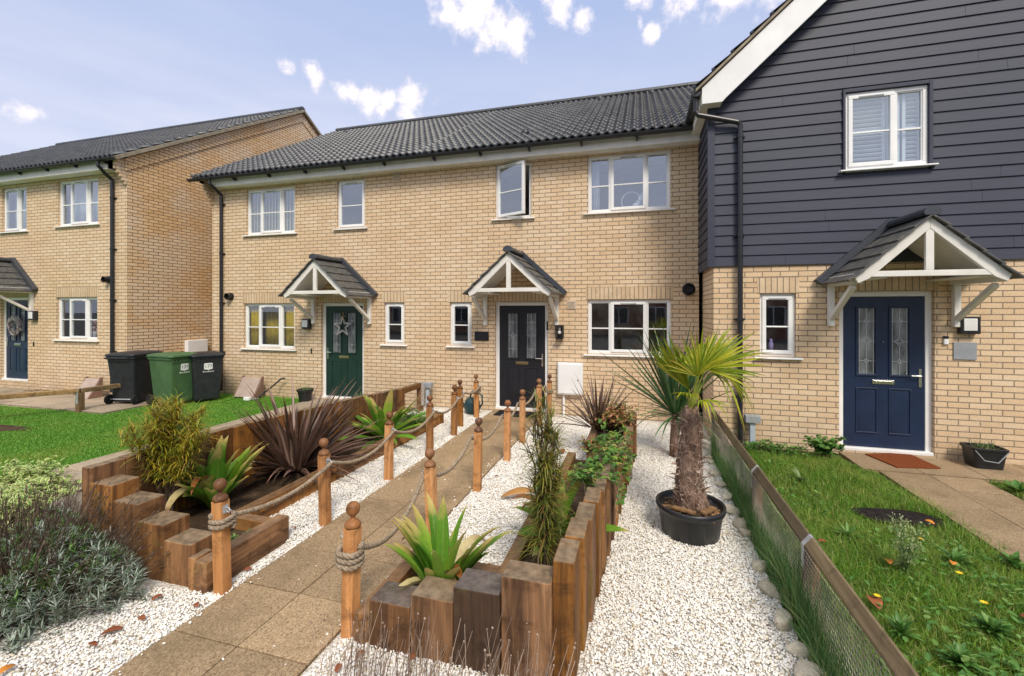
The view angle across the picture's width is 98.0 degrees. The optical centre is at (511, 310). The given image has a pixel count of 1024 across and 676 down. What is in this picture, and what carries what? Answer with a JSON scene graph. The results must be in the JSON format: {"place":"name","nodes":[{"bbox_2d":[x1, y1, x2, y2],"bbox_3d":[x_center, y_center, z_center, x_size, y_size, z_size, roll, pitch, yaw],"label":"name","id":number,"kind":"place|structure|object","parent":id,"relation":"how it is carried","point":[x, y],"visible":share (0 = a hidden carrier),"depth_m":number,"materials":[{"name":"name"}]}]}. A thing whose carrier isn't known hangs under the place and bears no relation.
{"place":"outdoors","nodes":[
{"label":"outdoors","id":0,"kind":"place"},
{"bbox_2d":[0,387,157,413],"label":"back path","id":1,"kind":"structure","parent":0,"point":[98,405],"depth_m":9.12,"materials":[{"name":"concrete"}]},
{"bbox_2d":[73,376,102,398],"bbox_3d":[-9.304,1.705,9.760,0.481,0.450,0.298,0,0,16],"label":"sloping cover","id":2,"kind":"object","parent":1,"relation":"on","point":[89,382],"visible":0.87,"depth_m":9.77,"materials":[{"name":"pink plastic"}]},
{"bbox_2d":[104,350,162,403],"bbox_3d":[-7.902,1.382,9.305,0.640,1.054,0.822,0,0,3],"label":"wheelie bin","id":3,"kind":"object","parent":1,"relation":"on","point":[129,372],"visible":0.84,"depth_m":9.04,"materials":[{"name":"black plastic"}]},
{"bbox_2d":[0,393,299,482],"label":"lawn ground","id":4,"kind":"structure","parent":0,"point":[225,396],"depth_m":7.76,"materials":[{"name":"green plant"}]},
{"bbox_2d":[0,424,31,430],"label":"bare earth","id":5,"kind":"structure","parent":4,"relation":"on","point":[9,428],"depth_m":7.30,"materials":[{"name":"brown soil"}]},
{"bbox_2d":[0,384,120,412],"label":"knee rail","id":6,"kind":"object","parent":4,"relation":"on","point":[79,399],"visible":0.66,"depth_m":8.42,"materials":[{"name":"brown wood"}]},
{"bbox_2d":[146,351,195,404],"bbox_3d":[-7.048,1.402,9.263,0.822,1.054,0.640,0,0,20],"label":"wheelie bin","id":7,"kind":"object","parent":4,"relation":"on","point":[169,371],"visible":0.94,"depth_m":9.04,"materials":[{"name":"green plastic"}]},
{"bbox_2d":[189,351,225,400],"bbox_3d":[-6.636,1.413,9.609,0.806,1.033,0.627,0,0,44],"label":"wheelie bin","id":8,"kind":"object","parent":4,"relation":"on","point":[206,367],"visible":0.95,"depth_m":9.37,"materials":[{"name":"black plastic"}]},
{"bbox_2d":[233,375,263,397],"bbox_3d":[-5.863,1.705,9.903,0.561,0.450,0.298,0,0,16],"label":"sloping cover","id":9,"kind":"object","parent":4,"relation":"on","point":[255,385],"visible":0.94,"depth_m":9.88,"materials":[{"name":"pink plastic"}]},
{"bbox_2d":[296,387,313,401],"bbox_3d":[-4.393,1.753,9.446,0.359,0.353,0.336,0,0,41],"label":"plant pot","id":10,"kind":"object","parent":4,"relation":"on","point":[304,394],"visible":1,"depth_m":9.33,"materials":[{"name":"black plastic"}]},
{"bbox_2d":[0,398,339,504],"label":"side path","id":11,"kind":"structure","parent":0,"point":[75,469],"depth_m":5.88,"materials":[{"name":"concrete"}]},
{"bbox_2d":[0,455,81,495],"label":"variegated bush","id":12,"kind":"object","parent":11,"relation":"on","point":[20,474],"visible":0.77,"depth_m":4.75,"materials":[{"name":"green plant"}]},
{"bbox_2d":[108,409,534,675],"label":"garden path","id":13,"kind":"structure","parent":0,"point":[256,620],"depth_m":2.98,"materials":[{"name":"beige concrete"}]},
{"bbox_2d":[0,0,784,154],"label":"sky","id":14,"kind":"structure","parent":0,"point":[71,70],"materials":[{"name":"blue"}]},
{"bbox_2d":[405,376,702,423],"bbox_3d":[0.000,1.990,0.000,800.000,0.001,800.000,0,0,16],"label":"ground","id":15,"kind":"structure","parent":0,"point":[701,409],"depth_m":8.93,"materials":[{"name":"brown soil"}]},
{"bbox_2d":[0,106,321,394],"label":"detached house","id":16,"kind":"structure","parent":15,"relation":"on","point":[130,269],"depth_m":10.68,"materials":[{"name":"brick"}]},
{"bbox_2d":[6,315,22,335],"bbox_3d":[-12.264,0.383,10.973,0.571,0.521,0.164,0,0,16],"label":"door wreath","id":17,"kind":"object","parent":16,"relation":"attached to","point":[17,320],"depth_m":10.95,"materials":[{"name":"grey plant"}]},
{"bbox_2d":[0,187,28,233],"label":"window","id":18,"kind":"structure","parent":16,"relation":"in","point":[20,191],"depth_m":11.03,"materials":[{"name":"white plastic"}]},
{"bbox_2d":[1,297,27,381],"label":"front door","id":19,"kind":"structure","parent":16,"relation":"in","point":[15,347],"depth_m":11.05,"materials":[{"name":"blue plastic"}]},
{"bbox_2d":[52,297,99,341],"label":"window","id":20,"kind":"structure","parent":16,"relation":"in","point":[88,319],"depth_m":10.41,"materials":[{"name":"white plastic"}]},
{"bbox_2d":[53,178,100,227],"bbox_3d":[-10.097,-2.499,10.390,1.500,1.102,0.170,0,0,16],"label":"window","id":21,"kind":"structure","parent":16,"relation":"in","point":[89,203],"depth_m":10.41,"materials":[{"name":"white plastic"}]},
{"bbox_2d":[70,182,97,223],"bbox_3d":[-10.040,-2.520,10.573,1.300,1.000,0.054,0,0,16],"label":"curtain","id":22,"kind":"object","parent":16,"relation":"hanging from","point":[80,197],"visible":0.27,"depth_m":10.63,"materials":[{"name":"white fabric"}]},
{"bbox_2d":[187,107,497,407],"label":"terraced house","id":23,"kind":"structure","parent":15,"relation":"on","point":[352,246],"depth_m":9.73,"materials":[{"name":"brick"}]},
{"bbox_2d":[251,306,258,344],"bbox_3d":[-5.978,0.355,10.379,0.260,1.050,0.063,0,0,16],"label":"curtain","id":24,"kind":"object","parent":23,"relation":"hanging from","point":[254,322],"visible":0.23,"depth_m":10.37,"materials":[{"name":"yellow fabric"}]},
{"bbox_2d":[240,304,296,350],"bbox_3d":[-5.502,0.376,10.122,1.555,1.052,0.170,0,0,16],"label":"window","id":25,"kind":"structure","parent":23,"relation":"in","point":[281,347],"depth_m":10.13,"materials":[{"name":"white plastic"}]},
{"bbox_2d":[242,186,297,236],"bbox_3d":[-5.466,-2.232,10.112,1.500,1.077,0.170,0,0,16],"label":"window","id":26,"kind":"structure","parent":23,"relation":"in","point":[282,212],"depth_m":10.13,"materials":[{"name":"white plastic"}]},
{"bbox_2d":[254,190,293,232],"bbox_3d":[-5.437,-2.230,10.224,1.264,1.000,0.046,0,0,16],"label":"window blind","id":27,"kind":"object","parent":23,"relation":"attached to","point":[275,211],"depth_m":10.23,"materials":[{"name":"white fabric"}]},
{"bbox_2d":[266,306,285,345],"bbox_3d":[-5.421,0.355,10.382,0.790,1.050,0.073,0,0,16],"label":"curtain","id":28,"kind":"object","parent":23,"relation":"hanging from","point":[272,320],"visible":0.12,"depth_m":10.41,"materials":[{"name":"yellow fabric"}]},
{"bbox_2d":[286,306,293,345],"bbox_3d":[-4.987,0.355,10.098,0.320,1.050,0.063,0,0,16],"label":"curtain","id":29,"kind":"object","parent":23,"relation":"hanging from","point":[289,323],"visible":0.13,"depth_m":10.10,"materials":[{"name":"yellow fabric"}]},
{"bbox_2d":[322,303,363,398],"bbox_3d":[-3.631,0.875,9.630,1.065,2.070,0.123,0,0,16],"label":"front door","id":30,"kind":"structure","parent":23,"relation":"in","point":[343,354],"depth_m":9.64,"materials":[{"name":"green plastic"}]},
{"bbox_2d":[332,179,367,230],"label":"window","id":31,"kind":"structure","parent":23,"relation":"in","point":[361,181],"depth_m":9.55,"materials":[{"name":"white plastic"}]},
{"bbox_2d":[380,303,407,345],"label":"window","id":32,"kind":"structure","parent":23,"relation":"in","point":[388,342],"depth_m":9.27,"materials":[{"name":"white plastic"}]},
{"bbox_2d":[0,406,835,675],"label":"gravel","id":33,"kind":"structure","parent":15,"relation":"on","point":[645,465],"depth_m":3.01,"materials":[{"name":"white gravel"}]},
{"bbox_2d":[0,479,169,653],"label":"lavender bush","id":34,"kind":"object","parent":33,"relation":"on","point":[69,569],"visible":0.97,"depth_m":2.88,"materials":[{"name":"green plant"}]},
{"bbox_2d":[211,478,231,595],"bbox_3d":[-1.976,1.581,3.051,0.133,0.858,0.096,-1,1,14],"label":"rope post","id":35,"kind":"object","parent":33,"relation":"on","point":[221,549],"visible":0.91,"depth_m":3.02,"materials":[{"name":"orange wood"}]},
{"bbox_2d":[208,385,480,530],"bbox_3d":[-1.284,1.432,5.538,0.218,0.161,5.308,0,0,15],"label":"rope","id":36,"kind":"object","parent":35,"relation":"hanging from","point":[228,521],"visible":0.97,"depth_m":3.68,"materials":[{"name":"beige fabric"}]},
{"bbox_2d":[82,382,443,593],"bbox_3d":[-1.949,1.588,5.857,1.282,0.784,5.504,0,0,16],"label":"sleeper bed","id":37,"kind":"object","parent":33,"relation":"on","point":[181,533],"visible":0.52,"depth_m":3.61,"materials":[{"name":"brown wood"}]},
{"bbox_2d":[104,387,223,510],"bbox_3d":[-2.955,1.264,3.875,0.989,1.159,0.764,0,0,-5],"label":"thread leaf conifer","id":38,"kind":"object","parent":37,"relation":"on","point":[172,457],"visible":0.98,"depth_m":3.80,"materials":[{"name":"green plant"}]},
{"bbox_2d":[165,435,267,509],"bbox_3d":[-2.711,1.526,4.120,0.778,0.628,1.009,0,0,-25],"label":"broad leaved plant","id":39,"kind":"object","parent":37,"relation":"on","point":[218,467],"visible":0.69,"depth_m":4.06,"materials":[{"name":"green plant"}]},
{"bbox_2d":[225,377,383,501],"bbox_3d":[-2.451,1.325,5.102,2.062,1.167,2.006,0,0,16],"label":"flax plant","id":40,"kind":"object","parent":37,"relation":"on","point":[291,453],"visible":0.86,"depth_m":4.97,"materials":[{"name":"brown plant"}]},
{"bbox_2d":[339,388,425,448],"bbox_3d":[-1.810,1.460,6.383,1.321,0.760,1.221,0,0,-32],"label":"broad leaved plant","id":41,"kind":"object","parent":37,"relation":"on","point":[377,427],"visible":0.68,"depth_m":6.27,"materials":[{"name":"green plant"}]},
{"bbox_2d":[396,405,434,431],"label":"feathery plant","id":42,"kind":"object","parent":37,"relation":"on","point":[413,422],"visible":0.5,"depth_m":6.97,"materials":[{"name":"green plant"}]},
{"bbox_2d":[318,438,331,526],"bbox_3d":[-1.676,1.581,4.016,0.133,0.858,0.096,-1,1,17],"label":"rope post","id":43,"kind":"object","parent":33,"relation":"on","point":[324,495],"visible":0.9,"depth_m":3.99,"materials":[{"name":"brown wood"}]},
{"bbox_2d":[341,501,361,639],"bbox_3d":[-0.980,1.581,2.679,0.134,0.858,0.096,1,-1,19],"label":"rope post","id":44,"kind":"object","parent":33,"relation":"on","point":[352,540],"visible":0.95,"depth_m":2.64,"materials":[{"name":"brown wood"}]},
{"bbox_2d":[334,385,553,586],"bbox_3d":[-0.177,1.511,5.363,0.217,0.320,5.779,0,0,17],"label":"rope","id":45,"kind":"object","parent":44,"relation":"attached to","point":[348,562],"visible":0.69,"depth_m":2.86,"materials":[{"name":"beige fabric"}]},
{"bbox_2d":[384,411,395,480],"bbox_3d":[-1.385,1.581,5.072,0.134,0.858,0.097,1,0,18],"label":"rope post","id":46,"kind":"object","parent":33,"relation":"on","point":[388,453],"visible":0.9,"depth_m":5.04,"materials":[{"name":"brown wood"}]},
{"bbox_2d":[15,418,768,675],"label":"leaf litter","id":47,"kind":"object","parent":33,"relation":"on","point":[346,499],"visible":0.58,"depth_m":2.72,"materials":[{"name":"brown plant"}]},
{"bbox_2d":[421,448,437,535],"bbox_3d":[-0.693,1.582,3.727,0.134,0.858,0.097,-1,1,19],"label":"rope post","id":48,"kind":"object","parent":33,"relation":"on","point":[430,479],"visible":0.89,"depth_m":3.69,"materials":[{"name":"brown wood"}]},
{"bbox_2d":[426,395,435,449],"bbox_3d":[-1.101,1.581,6.060,0.134,0.858,0.096,0,1,16],"label":"rope post","id":49,"kind":"object","parent":33,"relation":"on","point":[429,428],"visible":0.93,"depth_m":6.03,"materials":[{"name":"brown wood"}]},
{"bbox_2d":[310,597,590,675],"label":"dry lavender","id":50,"kind":"object","parent":33,"relation":"on","point":[360,660],"visible":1,"depth_m":2.10,"materials":[{"name":"brown plant"}]},
{"bbox_2d":[451,385,458,436],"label":"rope post","id":51,"kind":"object","parent":33,"relation":"on","point":[454,397],"visible":0.96,"depth_m":6.85,"materials":[{"name":"brown wood"}]},
{"bbox_2d":[457,380,463,426],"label":"rope post","id":52,"kind":"object","parent":33,"relation":"on","point":[460,391],"visible":0.94,"depth_m":7.38,"materials":[{"name":"brown wood"}]},
{"bbox_2d":[455,389,482,414],"bbox_3d":[-0.811,1.694,8.341,0.578,0.472,0.300,0,0,16],"label":"watering can","id":53,"kind":"object","parent":33,"relation":"on","point":[468,405],"visible":0.62,"depth_m":8.22,"materials":[{"name":"teal plastic"}]},
{"bbox_2d":[473,374,478,417],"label":"rope post","id":54,"kind":"object","parent":33,"relation":"on","point":[476,396],"visible":0.9,"depth_m":7.99,"materials":[{"name":"brown wood"}]},
{"bbox_2d":[473,417,482,491],"bbox_3d":[-0.383,1.581,4.784,0.134,0.858,0.096,1,-1,15],"label":"rope post","id":55,"kind":"object","parent":33,"relation":"on","point":[477,458],"visible":0.92,"depth_m":4.74,"materials":[{"name":"brown wood"}]},
{"bbox_2d":[354,412,636,675],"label":"sleeper bed","id":56,"kind":"object","parent":33,"relation":"on","point":[560,593],"visible":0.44,"depth_m":2.45,"materials":[{"name":"brown wood"}]},
{"bbox_2d":[385,492,512,590],"bbox_3d":[-0.437,1.550,2.836,0.754,0.600,0.762,0,0,-31],"label":"broad leaved plant","id":57,"kind":"object","parent":56,"relation":"on","point":[439,553],"visible":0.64,"depth_m":2.86,"materials":[{"name":"green plant"}]},
{"bbox_2d":[504,386,576,565],"bbox_3d":[0.211,1.126,2.867,0.537,1.332,0.536,0,0,-30],"label":"thread leaf conifer","id":58,"kind":"object","parent":56,"relation":"on","point":[547,505],"visible":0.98,"depth_m":2.86,"materials":[{"name":"green plant"}]},
{"bbox_2d":[513,476,627,556],"bbox_3d":[0.376,1.549,3.664,0.788,0.542,0.961,0,0,-14],"label":"broad leaved plant","id":59,"kind":"object","parent":56,"relation":"on","point":[568,501],"visible":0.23,"depth_m":3.46,"materials":[{"name":"green plant"}]},
{"bbox_2d":[552,372,641,429],"bbox_3d":[1.110,1.183,5.852,1.356,0.774,1.281,0,0,16],"label":"flax plant","id":60,"kind":"object","parent":56,"relation":"on","point":[601,404],"visible":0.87,"depth_m":5.93,"materials":[{"name":"brown plant"}]},
{"bbox_2d":[561,419,637,521],"bbox_3d":[0.871,1.440,4.011,0.525,0.601,1.684,0,0,20],"label":"trailing ivy","id":61,"kind":"object","parent":56,"relation":"on","point":[606,454],"visible":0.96,"depth_m":3.80,"materials":[{"name":"green plant"}]},
{"bbox_2d":[588,395,641,431],"bbox_3d":[1.355,1.353,5.835,0.757,0.446,0.793,0,0,-25],"label":"nandina bush","id":62,"kind":"object","parent":56,"relation":"on","point":[618,417],"visible":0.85,"depth_m":5.69,"materials":[{"name":"green plant"}]},
{"bbox_2d":[501,400,510,461],"bbox_3d":[-0.076,1.581,5.733,0.133,0.858,0.096,1,1,15],"label":"rope post","id":63,"kind":"object","parent":33,"relation":"on","point":[507,433],"visible":0.91,"depth_m":5.69,"materials":[{"name":"brown wood"}]},
{"bbox_2d":[501,487,533,497],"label":"fallen leaf","id":64,"kind":"object","parent":33,"relation":"on","point":[514,491],"visible":0.77,"depth_m":4.57,"materials":[{"name":"orange plant"}]},
{"bbox_2d":[517,389,525,443],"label":"rope post","id":65,"kind":"object","parent":33,"relation":"on","point":[522,402],"visible":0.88,"depth_m":6.46,"materials":[{"name":"brown wood"}]},
{"bbox_2d":[546,374,551,414],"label":"rope post","id":66,"kind":"object","parent":33,"relation":"on","point":[549,387],"visible":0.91,"depth_m":8.00,"materials":[{"name":"brown wood"}]},
{"bbox_2d":[600,319,747,458],"bbox_3d":[2.065,1.013,5.902,1.824,1.936,1.994,0,0,16],"label":"spiky palm","id":67,"kind":"object","parent":33,"relation":"on","point":[669,387],"visible":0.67,"depth_m":5.84,"materials":[{"name":"green plant"}]},
{"bbox_2d":[646,324,769,545],"bbox_3d":[1.634,1.027,3.894,0.845,1.814,0.941,0,0,-16],"label":"potted palm","id":68,"kind":"object","parent":33,"relation":"on","point":[692,512],"visible":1,"depth_m":3.76,"materials":[{"name":"green plant"}]},
{"bbox_2d":[752,559,765,572],"bbox_3d":[1.853,1.906,3.314,0.132,0.095,0.097,-4,-2,12],"label":"rock","id":69,"kind":"object","parent":33,"relation":"on","point":[755,564],"visible":0.7,"depth_m":3.29,"materials":[{"name":"stone"}]},
{"bbox_2d":[757,579,780,598],"bbox_3d":[1.762,1.905,3.039,0.108,0.074,0.161,0,0,-39],"label":"rock","id":70,"kind":"object","parent":33,"relation":"on","point":[762,587],"visible":0.9,"depth_m":3.02,"materials":[{"name":"stone"}]},
{"bbox_2d":[774,608,792,633],"bbox_3d":[1.671,1.904,2.732,0.104,0.097,0.199,14,7,41],"label":"rock","id":71,"kind":"object","parent":33,"relation":"on","point":[779,622],"visible":0.83,"depth_m":2.68,"materials":[{"name":"stone"}]},
{"bbox_2d":[785,640,808,659],"bbox_3d":[1.613,1.909,2.508,0.136,0.076,0.094,2,9,8],"label":"rock","id":72,"kind":"object","parent":33,"relation":"on","point":[800,647],"visible":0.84,"depth_m":2.49,"materials":[{"name":"stone"}]},
{"bbox_2d":[703,423,908,675],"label":"tall grass","id":73,"kind":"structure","parent":33,"relation":"on","point":[793,603],"depth_m":2.79,"materials":[{"name":"green plant"}]},
{"bbox_2d":[793,658,826,675],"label":"rock","id":74,"kind":"object","parent":33,"relation":"on","point":[802,668],"visible":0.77,"depth_m":2.33,"materials":[{"name":"stone"}]},
{"bbox_2d":[417,81,915,421],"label":"terraced house","id":75,"kind":"structure","parent":15,"relation":"on","point":[539,267],"depth_m":8.38,"materials":[{"name":"beige brick"}]},
{"bbox_2d":[445,302,474,347],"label":"window","id":76,"kind":"structure","parent":75,"relation":"in","point":[459,344],"depth_m":8.83,"materials":[{"name":"white plastic"}]},
{"bbox_2d":[491,160,534,220],"bbox_3d":[0.010,-2.274,8.475,0.860,1.092,0.321,0,0,16],"label":"window","id":77,"kind":"structure","parent":75,"relation":"in","point":[499,217],"depth_m":8.48,"materials":[{"name":"white plastic"}]},
{"bbox_2d":[495,302,547,411],"bbox_3d":[0.192,0.875,8.542,1.045,2.070,0.123,0,0,16],"label":"front door","id":78,"kind":"structure","parent":75,"relation":"in","point":[521,327],"depth_m":8.55,"materials":[{"name":"black plastic"}]},
{"bbox_2d":[592,161,599,209],"bbox_3d":[1.559,-2.270,8.292,0.140,1.000,0.054,0,0,16],"label":"curtain","id":79,"kind":"object","parent":75,"relation":"hanging from","point":[596,182],"visible":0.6,"depth_m":8.28,"materials":[{"name":"white fabric"}]},
{"bbox_2d":[583,299,670,357],"bbox_3d":[2.082,0.318,7.964,1.585,1.017,0.170,0,0,16],"label":"window","id":80,"kind":"structure","parent":75,"relation":"in","point":[645,303],"depth_m":7.98,"materials":[{"name":"white plastic"}]},
{"bbox_2d":[583,150,675,214],"bbox_3d":[2.079,-2.274,7.965,1.580,1.072,0.170,0,0,16],"label":"window","id":81,"kind":"structure","parent":75,"relation":"in","point":[644,208],"depth_m":7.95,"materials":[{"name":"white plastic"}]},
{"bbox_2d":[711,409,918,675],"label":"wire fence","id":82,"kind":"object","parent":15,"relation":"on","point":[895,660],"visible":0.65,"depth_m":2.61,"materials":[{"name":"brown wood"}]},
{"bbox_2d":[685,0,1023,464],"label":"gabled house","id":83,"kind":"structure","parent":15,"relation":"on","point":[880,303],"depth_m":5.97,"materials":[{"name":"wood"}]},
{"bbox_2d":[754,293,803,359],"bbox_3d":[3.748,0.226,6.295,0.605,0.922,0.170,0,0,16],"label":"window","id":84,"kind":"structure","parent":83,"relation":"in","point":[790,352],"depth_m":6.28,"materials":[{"name":"white plastic"}]},
{"bbox_2d":[853,92,919,161],"bbox_3d":[4.981,-2.413,6.006,0.865,1.035,0.047,0,0,16],"label":"louvre shutter","id":85,"kind":"object","parent":83,"relation":"attached to","point":[883,123],"visible":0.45,"depth_m":5.99,"materials":[{"name":"white plastic"}]},
{"bbox_2d":[839,291,933,455],"bbox_3d":[4.985,0.822,5.983,1.065,2.155,0.123,0,0,16],"label":"front door","id":86,"kind":"structure","parent":83,"relation":"in","point":[885,341],"depth_m":5.97,"materials":[{"name":"blue plastic"}]},
{"bbox_2d":[839,85,938,172],"bbox_3d":[4.952,-2.397,5.903,1.075,1.067,0.155,0,0,16],"label":"window","id":87,"kind":"structure","parent":83,"relation":"in","point":[890,164],"depth_m":5.88,"materials":[{"name":"white plastic"}]},
{"bbox_2d":[720,444,1023,675],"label":"rough lawn ground","id":88,"kind":"structure","parent":0,"point":[893,638],"depth_m":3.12,"materials":[{"name":"green plant"}]},
{"bbox_2d":[744,414,760,444],"bbox_3d":[3.368,1.725,6.247,0.190,0.510,0.140,0,0,16],"label":"capped pipe","id":89,"kind":"object","parent":88,"relation":"on","point":[747,419],"visible":0.71,"depth_m":6.21,"materials":[{"name":"grey plastic"}]},
{"bbox_2d":[743,439,809,456],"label":"ground weeds","id":90,"kind":"object","parent":88,"relation":"on","point":[773,447],"visible":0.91,"depth_m":5.99,"materials":[{"name":"green plant"}]},
{"bbox_2d":[803,434,845,459],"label":"bramble","id":91,"kind":"object","parent":88,"relation":"on","point":[822,446],"visible":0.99,"depth_m":5.78,"materials":[{"name":"green plant"}]},
{"bbox_2d":[832,521,865,539],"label":"weed","id":92,"kind":"object","parent":88,"relation":"on","point":[847,531],"visible":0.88,"depth_m":3.79,"materials":[{"name":"green plant"}]},
{"bbox_2d":[739,453,1023,675],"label":"broad leaf cover","id":93,"kind":"object","parent":88,"relation":"on","point":[996,651],"visible":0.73,"depth_m":2.79,"materials":[{"name":"green plant"}]},
{"bbox_2d":[851,507,943,526],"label":"bare earth","id":94,"kind":"structure","parent":88,"relation":"on","point":[882,514],"depth_m":4.16,"materials":[{"name":"brown soil"}]},
{"bbox_2d":[884,610,923,641],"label":"weed","id":95,"kind":"object","parent":88,"relation":"on","point":[903,626],"visible":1,"depth_m":2.62,"materials":[{"name":"green plant"}]},
{"bbox_2d":[886,512,932,575],"bbox_3d":[2.862,1.700,3.229,0.282,0.464,0.352,0,0,-2],"label":"fleabane","id":96,"kind":"object","parent":88,"relation":"on","point":[906,562],"visible":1,"depth_m":3.21,"materials":[{"name":"green plant"}]},
{"bbox_2d":[839,452,1023,482],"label":"landing","id":97,"kind":"object","parent":88,"relation":"on","point":[957,468],"visible":0.63,"depth_m":5.34,"materials":[{"name":"concrete"}]},
{"bbox_2d":[865,453,940,468],"bbox_3d":[4.958,1.901,5.646,0.588,0.014,0.580,0,0,1],"label":"doormat","id":98,"kind":"object","parent":97,"relation":"on","point":[897,460],"visible":0.86,"depth_m":5.61,"materials":[{"name":"brown fabric"}]},
{"bbox_2d":[959,437,1009,469],"bbox_3d":[5.755,1.735,5.476,0.403,0.354,0.362,0,0,16],"label":"plant pot","id":99,"kind":"object","parent":97,"relation":"on","point":[983,455],"visible":1,"depth_m":5.36,"materials":[{"name":"black plastic"}]},
{"bbox_2d":[936,545,974,569],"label":"weed","id":100,"kind":"object","parent":88,"relation":"on","point":[957,557],"visible":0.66,"depth_m":3.37,"materials":[{"name":"green plant"}]},
{"bbox_2d":[934,639,990,674],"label":"weed","id":101,"kind":"object","parent":88,"relation":"on","point":[956,653],"visible":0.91,"depth_m":2.41,"materials":[{"name":"green plant"}]},
{"bbox_2d":[968,610,1019,646],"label":"weed","id":102,"kind":"object","parent":88,"relation":"on","point":[995,626],"visible":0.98,"depth_m":2.63,"materials":[{"name":"green plant"}]},
{"bbox_2d":[994,550,1023,568],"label":"weed","id":103,"kind":"object","parent":88,"relation":"on","point":[1013,559],"visible":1,"depth_m":3.33,"materials":[{"name":"green plant"}]},
{"bbox_2d":[1002,479,1023,491],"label":"weed","id":104,"kind":"object","parent":88,"relation":"on","point":[1014,485],"visible":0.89,"depth_m":4.72,"materials":[{"name":"green plant"}]},
{"bbox_2d":[879,471,1023,570],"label":"path","id":105,"kind":"structure","parent":0,"point":[995,512],"depth_m":4.40,"materials":[{"name":"concrete"}]},
{"label":"planting bed","id":106,"kind":"structure","parent":0,"visible":0},
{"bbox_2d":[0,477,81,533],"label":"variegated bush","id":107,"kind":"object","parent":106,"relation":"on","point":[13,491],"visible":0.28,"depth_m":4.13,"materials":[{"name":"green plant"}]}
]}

